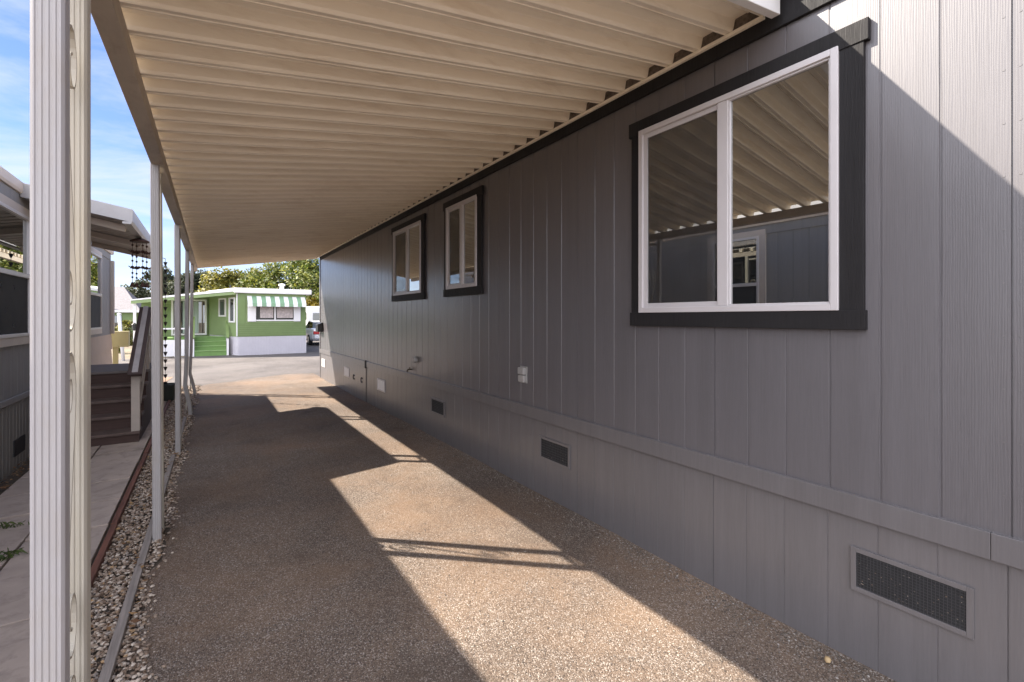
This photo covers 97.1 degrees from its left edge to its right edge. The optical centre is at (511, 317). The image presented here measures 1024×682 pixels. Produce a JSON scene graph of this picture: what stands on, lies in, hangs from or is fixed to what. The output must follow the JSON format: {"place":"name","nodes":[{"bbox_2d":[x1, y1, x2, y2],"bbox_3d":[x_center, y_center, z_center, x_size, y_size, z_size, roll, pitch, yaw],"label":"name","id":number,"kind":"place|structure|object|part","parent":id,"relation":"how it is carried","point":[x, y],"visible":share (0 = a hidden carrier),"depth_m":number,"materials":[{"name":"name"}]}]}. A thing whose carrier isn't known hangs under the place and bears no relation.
{"place":"outdoors","nodes":[
{"label":"outdoors","id":0,"kind":"place"},
{"bbox_2d":[0,401,166,681],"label":"concrete path","id":1,"kind":"structure","parent":0,"point":[113,467],"depth_m":3.42,"materials":[{"name":"grey concrete"}]},
{"bbox_2d":[0,547,27,561],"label":"weed tuft","id":2,"kind":"object","parent":1,"relation":"on","point":[9,554],"visible":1,"depth_m":3.05,"materials":[{"name":"green plant"}]},
{"bbox_2d":[0,520,29,528],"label":"weed tuft","id":3,"kind":"object","parent":1,"relation":"on","point":[7,525],"visible":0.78,"depth_m":3.46,"materials":[{"name":"green plant"}]},
{"bbox_2d":[91,306,151,446],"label":"entry stairs","id":4,"kind":"structure","parent":1,"relation":"on","point":[121,403],"depth_m":6.15,"materials":[{"name":"brown paint"}]},
{"bbox_2d":[0,385,200,681],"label":"soil bed","id":5,"kind":"object","parent":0,"point":[14,478],"visible":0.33,"depth_m":3.22,"materials":[{"name":"grey gravel"}]},
{"bbox_2d":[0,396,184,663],"bbox_3d":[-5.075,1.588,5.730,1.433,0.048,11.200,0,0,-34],"label":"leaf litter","id":6,"kind":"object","parent":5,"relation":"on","point":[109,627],"visible":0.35,"depth_m":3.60,"materials":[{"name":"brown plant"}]},
{"bbox_2d":[111,331,129,363],"bbox_3d":[-8.805,0.986,10.113,0.380,1.360,0.220,0,0,-34],"label":"utility cabinet","id":7,"kind":"object","parent":5,"relation":"on","point":[120,338],"visible":0.52,"depth_m":10.06,"materials":[{"name":"yellow metal"}]},
{"bbox_2d":[91,400,170,586],"bbox_3d":[-4.294,1.623,5.299,0.047,0.085,13.190,0,0,-34],"label":"edging board","id":8,"kind":"object","parent":5,"relation":"on","point":[99,560],"visible":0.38,"depth_m":3.58,"materials":[{"name":"wood"}]},
{"bbox_2d":[98,416,186,681],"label":"edging strip","id":9,"kind":"object","parent":5,"relation":"on","point":[111,659],"visible":0.59,"depth_m":2.52,"materials":[{"name":"grey concrete"}]},
{"bbox_2d":[91,385,202,681],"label":"pebbles","id":10,"kind":"object","parent":5,"relation":"on","point":[104,589],"visible":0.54,"depth_m":2.91,"materials":[{"name":"grey gravel"}]},
{"bbox_2d":[163,383,174,400],"bbox_3d":[-6.690,1.446,8.779,0.330,0.320,0.330,0,0,-34],"label":"plant pot","id":11,"kind":"object","parent":5,"relation":"on","point":[169,391],"visible":0.5,"depth_m":8.70,"materials":[{"name":"black plastic"}]},
{"bbox_2d":[111,345,183,359],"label":"ground","id":12,"kind":"structure","parent":0,"point":[127,351],"depth_m":20.95,"materials":[{"name":"beige concrete"}]},
{"bbox_2d":[0,166,150,482],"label":"neighbour house","id":13,"kind":"structure","parent":12,"relation":"on","point":[115,228],"depth_m":5.02,"materials":[{"name":"paint"}]},
{"bbox_2d":[0,193,29,347],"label":"window","id":14,"kind":"structure","parent":13,"relation":"in","point":[14,218],"depth_m":4.78,"materials":[{"name":"black"}]},
{"bbox_2d":[91,246,101,334],"bbox_3d":[-7.557,-0.474,8.181,0.041,1.560,1.400,0,0,-34],"label":"window","id":15,"kind":"structure","parent":13,"relation":"in","point":[96,256],"depth_m":8.35,"materials":[{"name":"white glass"}]},
{"bbox_2d":[128,238,150,287],"bbox_3d":[-5.273,-0.811,6.389,0.249,0.765,0.257,0,0,-11],"label":"wind chime","id":16,"kind":"object","parent":13,"relation":"hanging from","point":[136,252],"visible":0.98,"depth_m":6.36,"materials":[{"name":"metal"}]},
{"bbox_2d":[163,258,167,384],"bbox_3d":[-6.728,0.083,8.682,0.067,2.506,0.229,0,0,9],"label":"rain chain","id":17,"kind":"object","parent":13,"relation":"hanging from","point":[165,322],"visible":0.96,"depth_m":8.75,"materials":[{"name":"black metal"}]},
{"bbox_2d":[116,319,132,345],"bbox_3d":[-22.739,0.934,27.022,1.614,1.673,1.847,0,0,-7],"label":"garden shrub","id":18,"kind":"object","parent":12,"relation":"on","point":[126,325],"visible":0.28,"depth_m":26.83,"materials":[{"name":"green plant"}]},
{"bbox_2d":[115,287,140,338],"bbox_3d":[-28.493,-0.199,29.020,7.900,3.730,7.600,0,0,-34],"label":"grey roofed home","id":19,"kind":"object","parent":12,"relation":"on","point":[123,304],"visible":0.07,"depth_m":28.34,"materials":[{"name":"green paint"}]},
{"bbox_2d":[115,316,121,326],"bbox_3d":[-24.447,0.286,27.500,1.100,0.800,0.049,0,0,-34],"label":"window","id":20,"kind":"structure","parent":19,"relation":"in","point":[116,318],"depth_m":27.65,"materials":[{"name":"grey glass"}]},
{"bbox_2d":[124,265,173,298],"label":"broadleaf tree","id":21,"kind":"object","parent":12,"relation":"on","point":[140,292],"visible":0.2,"depth_m":53.54,"materials":[{"name":"green plant"}]},
{"bbox_2d":[163,327,189,356],"bbox_3d":[-14.242,0.936,18.744,1.490,1.440,0.090,0,0,-34],"label":"porch fence","id":22,"kind":"object","parent":12,"relation":"on","point":[170,349],"visible":0.16,"depth_m":18.80,"materials":[{"name":"white wood"}]},
{"bbox_2d":[163,270,202,295],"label":"broadleaf tree","id":23,"kind":"object","parent":12,"relation":"on","point":[170,288],"visible":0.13,"depth_m":49.21,"materials":[{"name":"green plant"}]},
{"bbox_2d":[173,269,217,293],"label":"broadleaf tree","id":24,"kind":"object","parent":12,"relation":"on","point":[200,274],"visible":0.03,"depth_m":50.52,"materials":[{"name":"green plant"}]},
{"bbox_2d":[193,317,228,356],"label":"porch steps","id":25,"kind":"structure","parent":12,"relation":"on","point":[210,346],"depth_m":19.77,"materials":[{"name":"green paint"}]},
{"bbox_2d":[130,284,311,355],"bbox_3d":[-15.238,0.011,23.877,6.660,3.310,11.770,0,0,-34],"label":"green trailer","id":26,"kind":"object","parent":12,"relation":"on","point":[260,321],"visible":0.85,"depth_m":20.40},
{"bbox_2d":[131,323,135,330],"bbox_3d":[-15.535,0.376,18.596,0.216,0.320,0.173,0,0,26],"label":"porch lantern","id":27,"kind":"object","parent":26,"relation":"attached to","point":[133,326],"visible":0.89,"depth_m":18.55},
{"bbox_3d":[-15.381,-0.014,21.553,1.380,1.700,0.059,0,0,-34],"label":"sliding door","id":28,"kind":"part","parent":26,"relation":"part of","materials":[{"name":"grey glass"}]},
{"bbox_3d":[-13.289,-0.464,20.742,0.900,0.840,0.038,0,0,40],"label":"side window","id":29,"kind":"part","parent":26,"relation":"part of","materials":[{"name":"grey glass"}]},
{"bbox_3d":[-12.371,-0.334,19.969,0.700,1.100,0.038,0,0,40],"label":"side window","id":30,"kind":"part","parent":26,"relation":"part of","materials":[{"name":"grey glass"}]},
{"bbox_3d":[-10.682,-0.254,20.396,1.650,0.820,0.039,0,0,-34],"label":"front window","id":31,"kind":"part","parent":26,"relation":"part of","materials":[{"name":"grey glass"}]},
{"bbox_2d":[194,266,250,292],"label":"broadleaf tree","id":32,"kind":"object","parent":12,"relation":"on","point":[224,279],"visible":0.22,"depth_m":45.42,"materials":[{"name":"green plant"}]},
{"bbox_2d":[319,0,1023,681],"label":"mobile home","id":33,"kind":"object","parent":12,"relation":"on","point":[739,316],"visible":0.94,"depth_m":2.44,"materials":[{"name":"grey paint"}]},
{"bbox_2d":[315,322,322,334],"bbox_3d":[-5.124,0.300,11.993,0.134,0.342,0.330,0,0,-34],"label":"mailbox","id":34,"kind":"object","parent":33,"relation":"attached to","point":[319,327],"visible":1,"depth_m":11.89,"materials":[{"name":"black metal"}]},
{"bbox_2d":[349,362,365,401],"bbox_3d":[-3.158,1.303,9.212,0.017,0.705,1.200,0,0,-34],"label":"access door","id":35,"kind":"structure","parent":33,"relation":"in","point":[357,373],"depth_m":9.19,"materials":[{"name":"grey paint"}]},
{"bbox_2d":[391,213,425,301],"bbox_3d":[-1.597,-0.860,6.879,0.039,1.199,1.349,0,0,-34],"label":"window","id":36,"kind":"structure","parent":33,"relation":"in","point":[408,238],"depth_m":6.81,"materials":[{"name":"glass"}]},
{"bbox_2d":[443,185,483,296],"bbox_3d":[-0.601,-0.862,5.405,0.039,1.200,0.990,0,0,-34],"label":"window","id":37,"kind":"structure","parent":33,"relation":"in","point":[463,214],"depth_m":5.36,"materials":[{"name":"glass"}]},
{"bbox_2d":[629,17,870,329],"bbox_3d":[1.247,-0.663,2.672,0.039,1.442,1.421,0,0,-34],"label":"window","id":38,"kind":"structure","parent":33,"relation":"in","point":[748,189],"depth_m":2.49,"materials":[{"name":"glass"}]},
{"bbox_2d":[0,0,318,291],"label":"sky","id":39,"kind":"structure","parent":0,"point":[120,162],"materials":[{"name":"blue"}]},
{"bbox_2d":[112,352,319,385],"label":"street","id":40,"kind":"structure","parent":0,"point":[206,370],"depth_m":15.22,"materials":[{"name":"grey asphalt"}]},
{"bbox_2d":[117,313,124,360],"bbox_3d":[-14.886,0.748,17.216,0.242,1.844,0.133,0,0,-34],"label":"white post","id":41,"kind":"object","parent":40,"relation":"on","point":[120,329],"visible":0.76,"depth_m":17.19,"materials":[{"name":"white wood"}]},
{"bbox_2d":[306,340,319,351],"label":"side lane","id":42,"kind":"structure","parent":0,"point":[314,347],"depth_m":24.87,"materials":[{"name":"grey asphalt"}]},
{"bbox_2d":[209,265,288,290],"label":"broadleaf tree","id":43,"kind":"object","parent":42,"relation":"on","point":[259,272],"visible":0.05,"depth_m":46.98,"materials":[{"name":"green plant"}]},
{"bbox_2d":[235,261,297,289],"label":"broadleaf tree","id":44,"kind":"object","parent":42,"relation":"on","point":[275,277],"visible":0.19,"depth_m":45.44,"materials":[{"name":"green plant"}]},
{"bbox_2d":[253,258,318,304],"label":"broadleaf tree","id":45,"kind":"object","parent":42,"relation":"on","point":[304,275],"visible":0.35,"depth_m":42.70,"materials":[{"name":"green plant"}]},
{"bbox_2d":[306,321,318,344],"bbox_3d":[-12.106,0.916,28.475,1.814,1.440,4.560,0,0,-34],"label":"parked car","id":46,"kind":"object","parent":42,"relation":"on","point":[312,335],"visible":0.32,"depth_m":26.76,"materials":[{"name":"silver metal"}]},
{"bbox_2d":[306,306,318,324],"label":"building","id":47,"kind":"structure","parent":42,"relation":"on","point":[312,313],"depth_m":35.37,"materials":[{"name":"paint"}]},
{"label":"rear window","id":48,"kind":"part","parent":47,"relation":"part of","materials":[{"name":"grey glass"}]},
{"bbox_2d":[306,295,318,305],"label":"golden shrub","id":49,"kind":"object","parent":42,"relation":"on","point":[314,302],"visible":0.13,"depth_m":40.72,"materials":[{"name":"yellow plant"}]},
{"bbox_2d":[130,373,895,681],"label":"driveway","id":50,"kind":"structure","parent":0,"point":[253,430],"depth_m":2.81,"materials":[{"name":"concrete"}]},
{"bbox_2d":[30,0,779,681],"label":"carport","id":51,"kind":"object","parent":50,"relation":"on","point":[280,130],"visible":0.99,"depth_m":2.49,"materials":[{"name":"beige metal"}]},
{"bbox_2d":[824,656,831,662],"bbox_3d":[1.485,1.608,2.127,0.038,0.026,0.027,0,0,-41],"label":"stone","id":52,"kind":"object","parent":50,"relation":"on","point":[827,659],"visible":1,"depth_m":2.12,"materials":[{"name":"beige stone"}]}
]}

